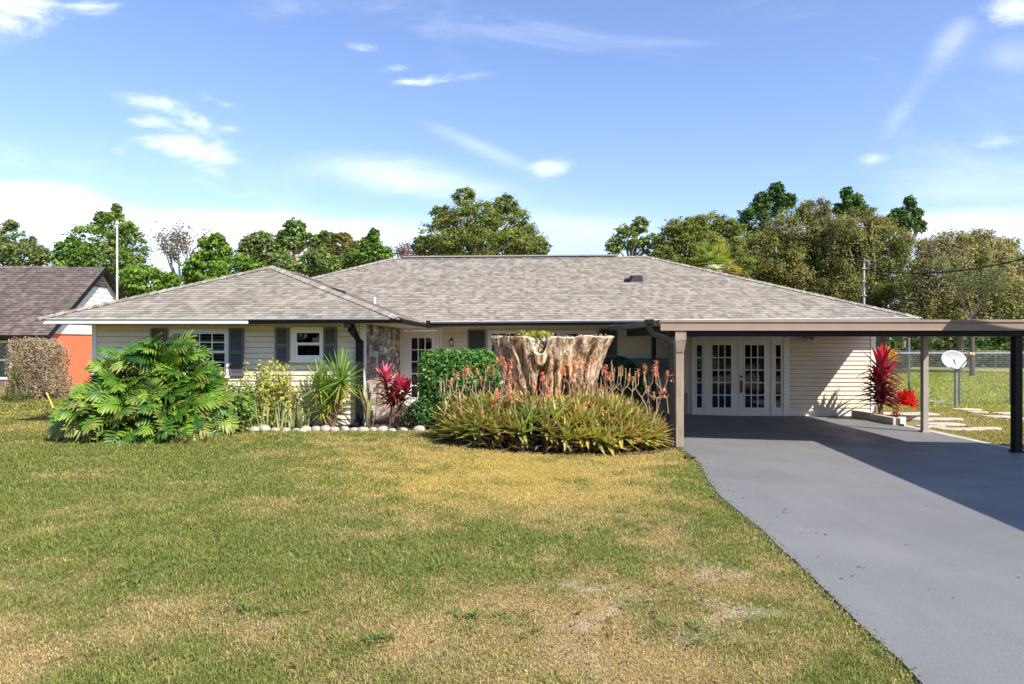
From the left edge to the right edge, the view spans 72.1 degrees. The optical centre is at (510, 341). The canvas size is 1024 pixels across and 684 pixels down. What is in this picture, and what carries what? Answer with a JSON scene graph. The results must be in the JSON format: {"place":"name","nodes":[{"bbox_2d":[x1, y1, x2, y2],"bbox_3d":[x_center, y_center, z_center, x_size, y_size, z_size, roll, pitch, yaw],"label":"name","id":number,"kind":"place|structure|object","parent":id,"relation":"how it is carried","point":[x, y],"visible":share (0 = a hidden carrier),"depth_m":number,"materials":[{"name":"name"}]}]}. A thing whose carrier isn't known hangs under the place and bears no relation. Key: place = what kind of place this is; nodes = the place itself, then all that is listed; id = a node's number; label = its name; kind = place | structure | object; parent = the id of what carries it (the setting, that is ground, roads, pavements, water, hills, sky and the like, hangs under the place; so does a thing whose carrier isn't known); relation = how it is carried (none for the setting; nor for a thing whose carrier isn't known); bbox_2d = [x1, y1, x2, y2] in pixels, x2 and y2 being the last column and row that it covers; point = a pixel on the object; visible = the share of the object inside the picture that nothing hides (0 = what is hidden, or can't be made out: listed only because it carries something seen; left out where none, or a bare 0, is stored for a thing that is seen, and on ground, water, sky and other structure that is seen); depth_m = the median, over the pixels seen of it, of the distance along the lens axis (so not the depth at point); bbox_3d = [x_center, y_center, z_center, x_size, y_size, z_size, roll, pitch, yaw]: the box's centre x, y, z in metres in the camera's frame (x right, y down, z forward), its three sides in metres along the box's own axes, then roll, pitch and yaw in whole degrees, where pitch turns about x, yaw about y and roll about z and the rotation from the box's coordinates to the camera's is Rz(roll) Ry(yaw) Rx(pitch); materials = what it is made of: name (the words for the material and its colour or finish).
{"place":"outdoors","nodes":[
{"label":"outdoors","id":0,"kind":"place"},
{"bbox_2d":[0,362,1023,683],"bbox_3d":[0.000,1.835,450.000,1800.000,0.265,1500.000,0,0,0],"label":"lawn ground","id":1,"kind":"structure","parent":0,"point":[552,648],"depth_m":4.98,"materials":[{"name":"plant"}]},
{"bbox_2d":[0,386,24,401],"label":"spiky plant","id":2,"kind":"object","parent":1,"relation":"on","point":[8,397],"visible":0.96,"depth_m":19.57,"materials":[{"name":"green plant"}]},
{"bbox_2d":[3,365,33,402],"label":"spiky plant","id":3,"kind":"object","parent":1,"relation":"on","point":[16,376],"visible":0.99,"depth_m":19.87,"materials":[{"name":"green plant"}]},
{"bbox_2d":[5,383,40,402],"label":"spiky plant","id":4,"kind":"object","parent":1,"relation":"on","point":[23,397],"visible":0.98,"depth_m":19.60,"materials":[{"name":"green plant"}]},
{"bbox_2d":[0,219,51,265],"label":"oak tree","id":5,"kind":"object","parent":1,"relation":"on","point":[12,251],"visible":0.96,"depth_m":47.54,"materials":[{"name":"green plant"}]},
{"bbox_2d":[3,336,72,400],"bbox_3d":[-13.915,0.796,20.801,1.558,1.984,1.525,0,0,0],"label":"dead hedge","id":6,"kind":"object","parent":1,"relation":"on","point":[48,370],"visible":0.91,"depth_m":20.45,"materials":[{"name":"brown plant"}]},
{"bbox_2d":[46,393,53,411],"bbox_3d":[-10.722,1.464,16.432,0.338,0.563,0.048,0,0,28],"label":"yellow stake","id":7,"kind":"object","parent":1,"relation":"on","point":[50,402],"visible":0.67,"depth_m":16.43,"materials":[{"name":"paint"}]},
{"bbox_2d":[0,266,125,386],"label":"neighbour house","id":8,"kind":"structure","parent":1,"relation":"on","point":[29,295],"depth_m":28.80,"materials":[{"name":"brown"}]},
{"bbox_2d":[0,341,11,378],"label":"window","id":9,"kind":"structure","parent":8,"relation":"in","point":[3,344],"depth_m":27.20,"materials":[{"name":"white plastic"}]},
{"bbox_2d":[48,235,101,266],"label":"round tree","id":10,"kind":"object","parent":1,"relation":"on","point":[72,254],"visible":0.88,"depth_m":43.42,"materials":[{"name":"green plant"}]},
{"bbox_2d":[61,203,151,280],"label":"oak tree","id":11,"kind":"object","parent":1,"relation":"on","point":[128,230],"visible":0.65,"depth_m":45.66,"materials":[{"name":"green plant"}]},
{"bbox_2d":[115,221,118,299],"bbox_3d":[-13.675,-1.230,24.500,0.111,5.981,0.111,0,0,22],"label":"white mast","id":12,"kind":"object","parent":1,"relation":"on","point":[117,223],"visible":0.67,"depth_m":24.47,"materials":[{"name":"metal"}]},
{"bbox_2d":[47,330,239,444],"bbox_3d":[-6.501,0.897,12.792,3.009,2.269,2.614,0,0,0],"label":"philodendron bush","id":13,"kind":"object","parent":1,"relation":"on","point":[153,394],"visible":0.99,"depth_m":12.17,"materials":[{"name":"green plant"}]},
{"bbox_2d":[118,263,183,297],"bbox_3d":[-16.925,-0.971,32.646,3.398,5.562,2.697,0,0,0],"label":"round tree","id":14,"kind":"object","parent":1,"relation":"on","point":[134,279],"visible":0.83,"depth_m":32.28,"materials":[{"name":"green plant"}]},
{"bbox_2d":[146,217,211,284],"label":"bare tree","id":15,"kind":"object","parent":1,"relation":"on","point":[176,240],"visible":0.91,"depth_m":43.70,"materials":[{"name":"grey plant"}]},
{"bbox_2d":[170,428,217,443],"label":"dry leaf clump","id":16,"kind":"object","parent":1,"relation":"on","point":[205,440],"visible":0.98,"depth_m":11.69,"materials":[{"name":"plant"}]},
{"bbox_2d":[177,232,260,284],"bbox_3d":[-15.643,-2.082,38.425,4.759,7.783,3.783,0,0,0],"label":"round tree","id":17,"kind":"object","parent":1,"relation":"on","point":[218,263],"visible":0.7,"depth_m":37.55,"materials":[{"name":"green plant"}]},
{"bbox_2d":[249,426,258,430],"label":"edging rock","id":18,"kind":"object","parent":1,"relation":"on","point":[254,428],"visible":0.54,"depth_m":13.46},
{"bbox_2d":[233,230,291,269],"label":"round tree","id":19,"kind":"object","parent":1,"relation":"on","point":[253,245],"visible":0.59,"depth_m":49.61,"materials":[{"name":"green plant"}]},
{"bbox_2d":[259,425,270,431],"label":"edging rock","id":20,"kind":"object","parent":1,"relation":"on","point":[264,427],"visible":0.62,"depth_m":13.47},
{"bbox_2d":[274,217,329,262],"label":"broadleaf tree","id":21,"kind":"object","parent":1,"relation":"on","point":[296,242],"visible":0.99,"depth_m":41.77,"materials":[{"name":"green plant"}]},
{"bbox_2d":[263,247,351,277],"bbox_3d":[-11.353,-1.797,39.848,5.118,7.214,2.318,0,0,0],"label":"broadleaf tree","id":22,"kind":"object","parent":1,"relation":"on","point":[319,264],"visible":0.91,"depth_m":39.55,"materials":[{"name":"green plant"}]},
{"bbox_2d":[311,426,319,430],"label":"edging rock","id":23,"kind":"object","parent":1,"relation":"on","point":[313,428],"visible":0.56,"depth_m":13.48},
{"bbox_2d":[212,405,431,432],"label":"planting bed soil","id":24,"kind":"structure","parent":1,"relation":"on","point":[382,420],"depth_m":14.85,"materials":[{"name":"soil"}]},
{"bbox_2d":[221,379,260,431],"bbox_3d":[-5.175,1.260,13.489,0.790,1.103,0.812,0,0,0],"label":"green shrub","id":25,"kind":"object","parent":24,"relation":"on","point":[244,404],"visible":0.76,"depth_m":13.33,"materials":[{"name":"green plant"}]},
{"bbox_2d":[250,396,294,428],"bbox_3d":[-4.666,1.390,13.743,0.912,0.660,0.328,0,0,-9],"label":"snake plant","id":26,"kind":"object","parent":24,"relation":"on","point":[283,416],"visible":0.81,"depth_m":13.71,"materials":[{"name":"plant"}]},
{"bbox_2d":[242,358,305,428],"bbox_3d":[-4.691,1.074,13.911,1.218,1.526,0.844,0,0,0],"label":"leafy shrub","id":27,"kind":"object","parent":24,"relation":"on","point":[272,398],"visible":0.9,"depth_m":13.80,"materials":[{"name":"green plant"}]},
{"bbox_2d":[283,402,312,428],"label":"snake plant","id":28,"kind":"object","parent":24,"relation":"on","point":[301,418],"visible":0.86,"depth_m":13.81,"materials":[{"name":"plant"}]},
{"bbox_2d":[292,392,312,425],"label":"snake plant","id":29,"kind":"object","parent":24,"relation":"on","point":[304,404],"visible":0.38,"depth_m":14.10,"materials":[{"name":"plant"}]},
{"bbox_2d":[294,344,369,426],"bbox_3d":[-3.475,0.907,13.814,1.700,1.739,1.398,0,0,0],"label":"yucca","id":30,"kind":"object","parent":24,"relation":"on","point":[329,414],"visible":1,"depth_m":13.81,"materials":[{"name":"green plant"}]},
{"bbox_2d":[357,384,378,427],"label":"snake plant","id":31,"kind":"object","parent":24,"relation":"on","point":[367,411],"visible":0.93,"depth_m":13.93,"materials":[{"name":"plant"}]},
{"bbox_2d":[368,360,418,424],"bbox_3d":[-2.396,1.036,14.363,1.076,1.370,0.905,0,0,0],"label":"cordyline","id":32,"kind":"object","parent":24,"relation":"on","point":[395,388],"visible":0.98,"depth_m":14.34,"materials":[{"name":"red plant"}]},
{"bbox_2d":[390,423,398,429],"bbox_3d":[-2.225,1.660,13.600,0.180,0.200,0.180,0,0,0],"label":"path light","id":33,"kind":"object","parent":24,"relation":"on","point":[394,425],"visible":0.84,"depth_m":13.56,"materials":[{"name":"black metal"}]},
{"bbox_2d":[396,400,417,427],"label":"twiggy plant","id":34,"kind":"object","parent":24,"relation":"on","point":[405,414],"visible":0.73,"depth_m":14.16,"materials":[{"name":"green plant"}]},
{"bbox_2d":[407,395,438,428],"bbox_3d":[-1.729,1.413,14.094,0.662,0.701,0.651,0,0,0],"label":"hedge foot","id":35,"kind":"object","parent":24,"relation":"on","point":[415,421],"visible":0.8,"depth_m":13.94},
{"bbox_2d":[320,425,330,430],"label":"edging rock","id":36,"kind":"object","parent":1,"relation":"on","point":[325,428],"visible":0.65,"depth_m":13.46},
{"bbox_2d":[307,230,361,271],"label":"broadleaf tree","id":37,"kind":"object","parent":1,"relation":"on","point":[344,240],"visible":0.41,"depth_m":45.43,"materials":[{"name":"green plant"}]},
{"bbox_2d":[329,427,339,431],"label":"edging rock","id":38,"kind":"object","parent":1,"relation":"on","point":[333,428],"visible":0.63,"depth_m":13.45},
{"bbox_2d":[332,227,394,269],"bbox_3d":[-8.436,-2.368,39.990,3.887,8.355,2.194,0,0,17],"label":"broadleaf tree","id":39,"kind":"object","parent":1,"relation":"on","point":[372,248],"visible":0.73,"depth_m":39.47,"materials":[{"name":"green plant"}]},
{"bbox_2d":[358,427,368,431],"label":"edging rock","id":40,"kind":"object","parent":1,"relation":"on","point":[363,428],"visible":0.63,"depth_m":13.44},
{"bbox_2d":[377,426,387,431],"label":"edging rock","id":41,"kind":"object","parent":1,"relation":"on","point":[382,428],"visible":0.61,"depth_m":13.47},
{"bbox_2d":[393,236,422,257],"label":"bare tree","id":42,"kind":"object","parent":1,"relation":"on","point":[401,252],"visible":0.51,"depth_m":47.73,"materials":[{"name":"brown plant"}]},
{"bbox_2d":[413,425,424,430],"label":"edging rock","id":43,"kind":"object","parent":1,"relation":"on","point":[419,427],"visible":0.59,"depth_m":13.58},
{"bbox_2d":[111,496,729,645],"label":"lawn weeds","id":44,"kind":"object","parent":1,"relation":"on","point":[663,622],"visible":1,"depth_m":4.48,"materials":[{"name":"green plant"}]},
{"bbox_2d":[27,460,874,677],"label":"fallen leaves","id":45,"kind":"object","parent":1,"relation":"on","point":[151,649],"visible":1,"depth_m":4.47,"materials":[{"name":"plant"}]},
{"bbox_2d":[416,347,502,426],"bbox_3d":[-1.017,0.932,14.557,1.811,1.672,1.344,0,0,0],"label":"clipped hedge","id":46,"kind":"object","parent":1,"relation":"on","point":[433,375],"visible":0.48,"depth_m":14.09,"materials":[{"name":"green plant"}]},
{"bbox_2d":[36,254,921,427],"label":"house","id":47,"kind":"structure","parent":1,"relation":"on","point":[404,312],"depth_m":18.38,"materials":[{"name":"beige"}]},
{"bbox_2d":[169,329,229,377],"bbox_3d":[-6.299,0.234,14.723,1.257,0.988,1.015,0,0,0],"label":"window","id":48,"kind":"structure","parent":47,"relation":"in","point":[216,339],"depth_m":14.30,"materials":[{"name":"white plastic"}]},
{"bbox_2d":[289,327,325,362],"bbox_3d":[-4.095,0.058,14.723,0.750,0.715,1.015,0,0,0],"label":"window","id":49,"kind":"structure","parent":47,"relation":"in","point":[306,342],"depth_m":14.27,"materials":[{"name":"white plastic"}]},
{"bbox_2d":[405,331,435,404],"bbox_3d":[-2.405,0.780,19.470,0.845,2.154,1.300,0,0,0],"label":"front door","id":50,"kind":"structure","parent":47,"relation":"in","point":[416,342],"depth_m":18.87,"materials":[{"name":"paint"}]},
{"bbox_2d":[488,330,523,383],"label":"window","id":51,"kind":"structure","parent":47,"relation":"in","point":[490,332],"depth_m":18.87,"materials":[{"name":"white plastic"}]},
{"bbox_2d":[524,330,559,335],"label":"window","id":52,"kind":"structure","parent":47,"relation":"in","point":[556,332],"depth_m":18.85,"materials":[{"name":"white plastic"}]},
{"bbox_2d":[560,330,596,336],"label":"window","id":53,"kind":"structure","parent":47,"relation":"in","point":[572,333],"depth_m":18.87,"materials":[{"name":"white glass"}]},
{"bbox_2d":[706,339,737,415],"bbox_3d":[5.532,0.932,18.386,0.833,2.006,0.057,0,0,0],"label":"french door","id":54,"kind":"structure","parent":47,"relation":"in","point":[733,411],"depth_m":18.37,"materials":[{"name":"paint"}]},
{"bbox_2d":[738,339,770,415],"bbox_3d":[6.380,0.932,18.350,0.846,2.006,0.130,0,0,0],"label":"french door","id":55,"kind":"structure","parent":47,"relation":"in","point":[742,411],"depth_m":18.37,"materials":[{"name":"paint"}]},
{"bbox_2d":[408,186,552,255],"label":"broadleaf tree","id":56,"kind":"object","parent":1,"relation":"on","point":[470,235],"visible":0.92,"depth_m":41.30,"materials":[{"name":"green plant"}]},
{"bbox_2d":[437,435,674,454],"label":"aloe bed soil","id":57,"kind":"structure","parent":1,"relation":"on","point":[635,451],"depth_m":11.63,"materials":[{"name":"soil"}]},
{"bbox_2d":[423,355,675,456],"bbox_3d":[0.725,1.226,12.603,4.566,2.009,3.273,0,0,0],"label":"aloe bed","id":58,"kind":"object","parent":57,"relation":"on","point":[611,422],"visible":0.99,"depth_m":11.76,"materials":[{"name":"plant"}]},
{"bbox_2d":[490,333,613,444],"bbox_3d":[0.765,0.840,12.767,2.252,2.012,1.410,0,0,0],"label":"tree stump","id":59,"kind":"object","parent":57,"relation":"on","point":[551,356],"visible":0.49,"depth_m":12.30,"materials":[{"name":"brown wood"}]},
{"bbox_2d":[509,330,553,349],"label":"stump vine","id":60,"kind":"object","parent":59,"relation":"on","point":[537,334],"visible":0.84,"depth_m":12.36,"materials":[{"name":"green plant"}]},
{"bbox_2d":[595,356,645,404],"bbox_3d":[2.265,1.019,14.605,1.095,1.479,1.060,0,0,0],"label":"laurel bush","id":61,"kind":"object","parent":1,"relation":"on","point":[618,362],"visible":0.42,"depth_m":14.34,"materials":[{"name":"green plant"}]},
{"bbox_2d":[604,216,659,256],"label":"broadleaf tree","id":62,"kind":"object","parent":1,"relation":"on","point":[634,232],"visible":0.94,"depth_m":49.77,"materials":[{"name":"green plant"}]},
{"bbox_2d":[684,393,686,414],"bbox_3d":[4.554,1.632,18.315,0.147,0.610,0.129,0,0,0],"label":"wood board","id":63,"kind":"object","parent":1,"relation":"on","point":[685,403],"visible":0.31,"depth_m":18.30,"materials":[{"name":"wood"}]},
{"bbox_2d":[650,210,762,278],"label":"broadleaf tree","id":64,"kind":"object","parent":1,"relation":"on","point":[681,237],"visible":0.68,"depth_m":47.28,"materials":[{"name":"green plant"}]},
{"bbox_2d":[691,239,745,275],"bbox_3d":[10.536,-1.679,36.003,3.194,7.286,3.159,0,0,0],"label":"fan palm","id":65,"kind":"object","parent":1,"relation":"on","point":[711,256],"visible":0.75,"depth_m":35.58,"materials":[{"name":"green plant"}]},
{"bbox_2d":[722,181,797,264],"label":"cedar tree","id":66,"kind":"object","parent":1,"relation":"on","point":[762,202],"visible":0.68,"depth_m":59.50,"materials":[{"name":"green plant"}]},
{"bbox_2d":[722,196,862,297],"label":"live oak","id":67,"kind":"object","parent":1,"relation":"on","point":[793,255],"visible":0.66,"depth_m":49.00,"materials":[{"name":"green plant"}]},
{"bbox_2d":[831,186,876,288],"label":"cedar tree","id":68,"kind":"object","parent":1,"relation":"on","point":[850,199],"visible":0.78,"depth_m":59.58,"materials":[{"name":"green plant"}]},
{"bbox_2d":[862,259,869,303],"bbox_3d":[15.248,-0.800,30.180,0.364,5.521,0.158,0,0,6],"label":"power mast","id":69,"kind":"object","parent":1,"relation":"on","point":[864,268],"visible":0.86,"depth_m":30.16,"materials":[{"name":"metal"}]},
{"bbox_2d":[866,258,1023,273],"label":"power line","id":70,"kind":"object","parent":69,"relation":"attached to","point":[948,271],"visible":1,"depth_m":27.49,"materials":[{"name":"black metal"}]},
{"bbox_2d":[808,206,925,370],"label":"live oak","id":71,"kind":"object","parent":1,"relation":"on","point":[869,245],"visible":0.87,"depth_m":47.51,"materials":[{"name":"green plant"}]},
{"bbox_2d":[853,342,909,414],"bbox_3d":[9.135,0.969,17.319,1.324,1.988,1.271,0,0,0],"label":"cordyline","id":72,"kind":"object","parent":1,"relation":"on","point":[880,373],"visible":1,"depth_m":17.27,"materials":[{"name":"red plant"}]},
{"bbox_2d":[876,345,903,360],"bbox_3d":[10.387,0.270,19.422,0.931,0.554,0.972,0,0,0],"label":"croton","id":73,"kind":"object","parent":1,"relation":"on","point":[891,353],"visible":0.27,"depth_m":19.37,"materials":[{"name":"yellow plant"}]},
{"bbox_2d":[877,412,918,414],"bbox_3d":[10.505,1.956,19.032,1.051,0.068,0.714,0,0,0],"label":"paving stone","id":74,"kind":"object","parent":1,"relation":"on","point":[891,413],"visible":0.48,"depth_m":18.96,"materials":[{"name":"concrete"}]},
{"bbox_2d":[887,338,918,368],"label":"shrub","id":75,"kind":"object","parent":1,"relation":"on","point":[891,343],"visible":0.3,"depth_m":51.22,"materials":[{"name":"green plant"}]},
{"bbox_2d":[893,387,919,409],"bbox_3d":[10.063,1.434,17.841,0.918,0.626,0.899,0,0,0],"label":"bromeliad","id":76,"kind":"object","parent":1,"relation":"on","point":[910,399],"visible":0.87,"depth_m":17.79,"materials":[{"name":"red plant"}]},
{"bbox_2d":[887,193,927,346],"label":"tree","id":77,"kind":"object","parent":1,"relation":"on","point":[903,216],"visible":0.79,"depth_m":59.71,"materials":[{"name":"green plant"}]},
{"bbox_2d":[886,337,945,358],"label":"shrub","id":78,"kind":"object","parent":1,"relation":"on","point":[937,347],"visible":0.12,"depth_m":64.33,"materials":[{"name":"green plant"}]},
{"bbox_2d":[907,412,939,415],"bbox_3d":[11.110,1.956,19.020,0.740,0.068,0.663,0,0,0],"label":"paving stone","id":79,"kind":"object","parent":1,"relation":"on","point":[931,414],"visible":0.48,"depth_m":18.94,"materials":[{"name":"concrete"}]},
{"bbox_2d":[911,350,944,366],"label":"shrub","id":80,"kind":"object","parent":1,"relation":"on","point":[938,363],"visible":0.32,"depth_m":55.32,"materials":[{"name":"green plant"}]},
{"bbox_2d":[910,417,950,420],"bbox_3d":[10.565,1.956,17.736,1.146,0.068,0.501,0,0,0],"label":"paving stone","id":81,"kind":"object","parent":1,"relation":"on","point":[932,419],"visible":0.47,"depth_m":17.54,"materials":[{"name":"concrete"}]},
{"bbox_2d":[915,425,945,427],"bbox_3d":[9.673,1.956,16.138,0.662,0.068,0.369,0,0,0],"label":"paving stone","id":82,"kind":"object","parent":1,"relation":"on","point":[930,426],"visible":0.41,"depth_m":16.12,"materials":[{"name":"concrete"}]},
{"bbox_2d":[929,422,965,425],"bbox_3d":[10.260,1.956,16.642,0.833,0.068,0.487,0,0,0],"label":"paving stone","id":83,"kind":"object","parent":1,"relation":"on","point":[944,423],"visible":0.52,"depth_m":16.53,"materials":[{"name":"concrete"}]},
{"bbox_2d":[876,338,1023,405],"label":"chain link fence","id":84,"kind":"object","parent":1,"relation":"on","point":[908,353],"visible":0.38,"depth_m":21.58,"materials":[{"name":"metal"}]},
{"bbox_2d":[885,227,1023,372],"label":"mossy oak","id":85,"kind":"object","parent":1,"relation":"on","point":[938,303],"visible":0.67,"depth_m":43.15,"materials":[{"name":"green plant"}]},
{"bbox_2d":[941,350,974,406],"bbox_3d":[13.248,1.128,20.832,0.889,1.764,0.690,0,0,0],"label":"satellite dish","id":86,"kind":"object","parent":1,"relation":"on","point":[954,360],"visible":1,"depth_m":21.05,"materials":[{"name":"paint"}]},
{"bbox_2d":[894,351,1023,367],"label":"fence","id":87,"kind":"object","parent":1,"relation":"on","point":[995,357],"visible":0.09,"depth_m":50.51,"materials":[{"name":"metal"}]},
{"bbox_2d":[936,428,984,430],"bbox_3d":[10.004,1.956,15.677,0.916,0.068,0.416,0,0,0],"label":"paving stone","id":88,"kind":"object","parent":1,"relation":"on","point":[958,429],"visible":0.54,"depth_m":15.58,"materials":[{"name":"concrete"}]},
{"bbox_2d":[904,425,1023,450],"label":"path edging","id":89,"kind":"object","parent":1,"relation":"on","point":[961,437],"visible":0.23,"depth_m":14.26,"materials":[{"name":"concrete"}]},
{"bbox_2d":[952,408,981,410],"bbox_3d":[13.179,1.956,20.234,0.773,0.069,0.489,0,0,0],"label":"paving stone","id":90,"kind":"object","parent":1,"relation":"on","point":[965,409],"visible":0.56,"depth_m":20.08,"materials":[{"name":"concrete"}]},
{"bbox_2d":[940,337,999,360],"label":"shrub","id":91,"kind":"object","parent":1,"relation":"on","point":[979,342],"visible":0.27,"depth_m":65.44,"materials":[{"name":"green plant"}]},
{"bbox_2d":[931,248,1019,375],"bbox_3d":[26.444,-1.643,40.076,3.917,7.406,4.495,0,0,41],"label":"bare tree","id":92,"kind":"object","parent":1,"relation":"on","point":[995,281],"visible":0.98,"depth_m":39.93,"materials":[{"name":"green plant"}]},
{"bbox_2d":[971,427,1000,429],"bbox_3d":[10.709,1.956,15.799,0.652,0.067,0.329,0,0,0],"label":"paving stone","id":93,"kind":"object","parent":1,"relation":"on","point":[991,428],"visible":0.52,"depth_m":15.83,"materials":[{"name":"concrete"}]},
{"bbox_2d":[964,346,1008,367],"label":"shrub","id":94,"kind":"object","parent":1,"relation":"on","point":[999,363],"visible":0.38,"depth_m":54.52,"materials":[{"name":"green plant"}]},
{"bbox_2d":[964,227,1023,337],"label":"mossy oak","id":95,"kind":"object","parent":1,"relation":"on","point":[1014,308],"visible":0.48,"depth_m":43.16,"materials":[{"name":"green plant"}]},
{"bbox_2d":[982,415,1009,417],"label":"paving stone","id":96,"kind":"object","parent":1,"relation":"on","point":[999,416],"visible":0.38,"depth_m":18.38,"materials":[{"name":"concrete"}]},
{"bbox_2d":[982,337,1023,347],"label":"shrub","id":97,"kind":"object","parent":1,"relation":"on","point":[1004,340],"visible":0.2,"depth_m":66.76,"materials":[{"name":"green plant"}]},
{"bbox_2d":[993,342,1023,367],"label":"shrub","id":98,"kind":"object","parent":1,"relation":"on","point":[1006,346],"visible":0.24,"depth_m":54.26,"materials":[{"name":"green plant"}]},
{"bbox_2d":[0,0,1023,338],"label":"sky","id":99,"kind":"structure","parent":0,"point":[234,119],"materials":[{"name":"blue"}]},
{"bbox_2d":[658,413,1023,683],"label":"driveway","id":100,"kind":"structure","parent":0,"point":[949,518],"depth_m":7.34,"materials":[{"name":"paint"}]},
{"bbox_2d":[624,358,667,405],"bbox_3d":[3.582,1.135,18.325,1.346,1.411,0.550,0,0,0],"label":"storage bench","id":101,"kind":"object","parent":100,"relation":"on","point":[647,362],"visible":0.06,"depth_m":18.50,"materials":[{"name":"wood"}]},
{"bbox_2d":[609,319,1023,452],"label":"carport","id":102,"kind":"object","parent":100,"relation":"on","point":[679,331],"visible":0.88,"depth_m":12.23,"materials":[{"name":"wood"}]},
{"bbox_2d":[689,434,989,640],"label":"leaf litter","id":103,"kind":"object","parent":100,"relation":"on","point":[824,534],"visible":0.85,"depth_m":6.58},
{"bbox_2d":[851,410,905,424],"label":"planter kerb","id":104,"kind":"structure","parent":100,"relation":"on","point":[885,419],"depth_m":16.94,"materials":[{"name":"concrete"}]},
{"bbox_2d":[886,415,919,420],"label":"kerb soil","id":105,"kind":"structure","parent":0,"point":[908,417],"depth_m":17.95,"materials":[{"name":"soil"}]},
{"bbox_2d":[897,370,1023,370],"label":"dirt track","id":106,"kind":"structure","parent":0,"point":[965,370],"depth_m":47.92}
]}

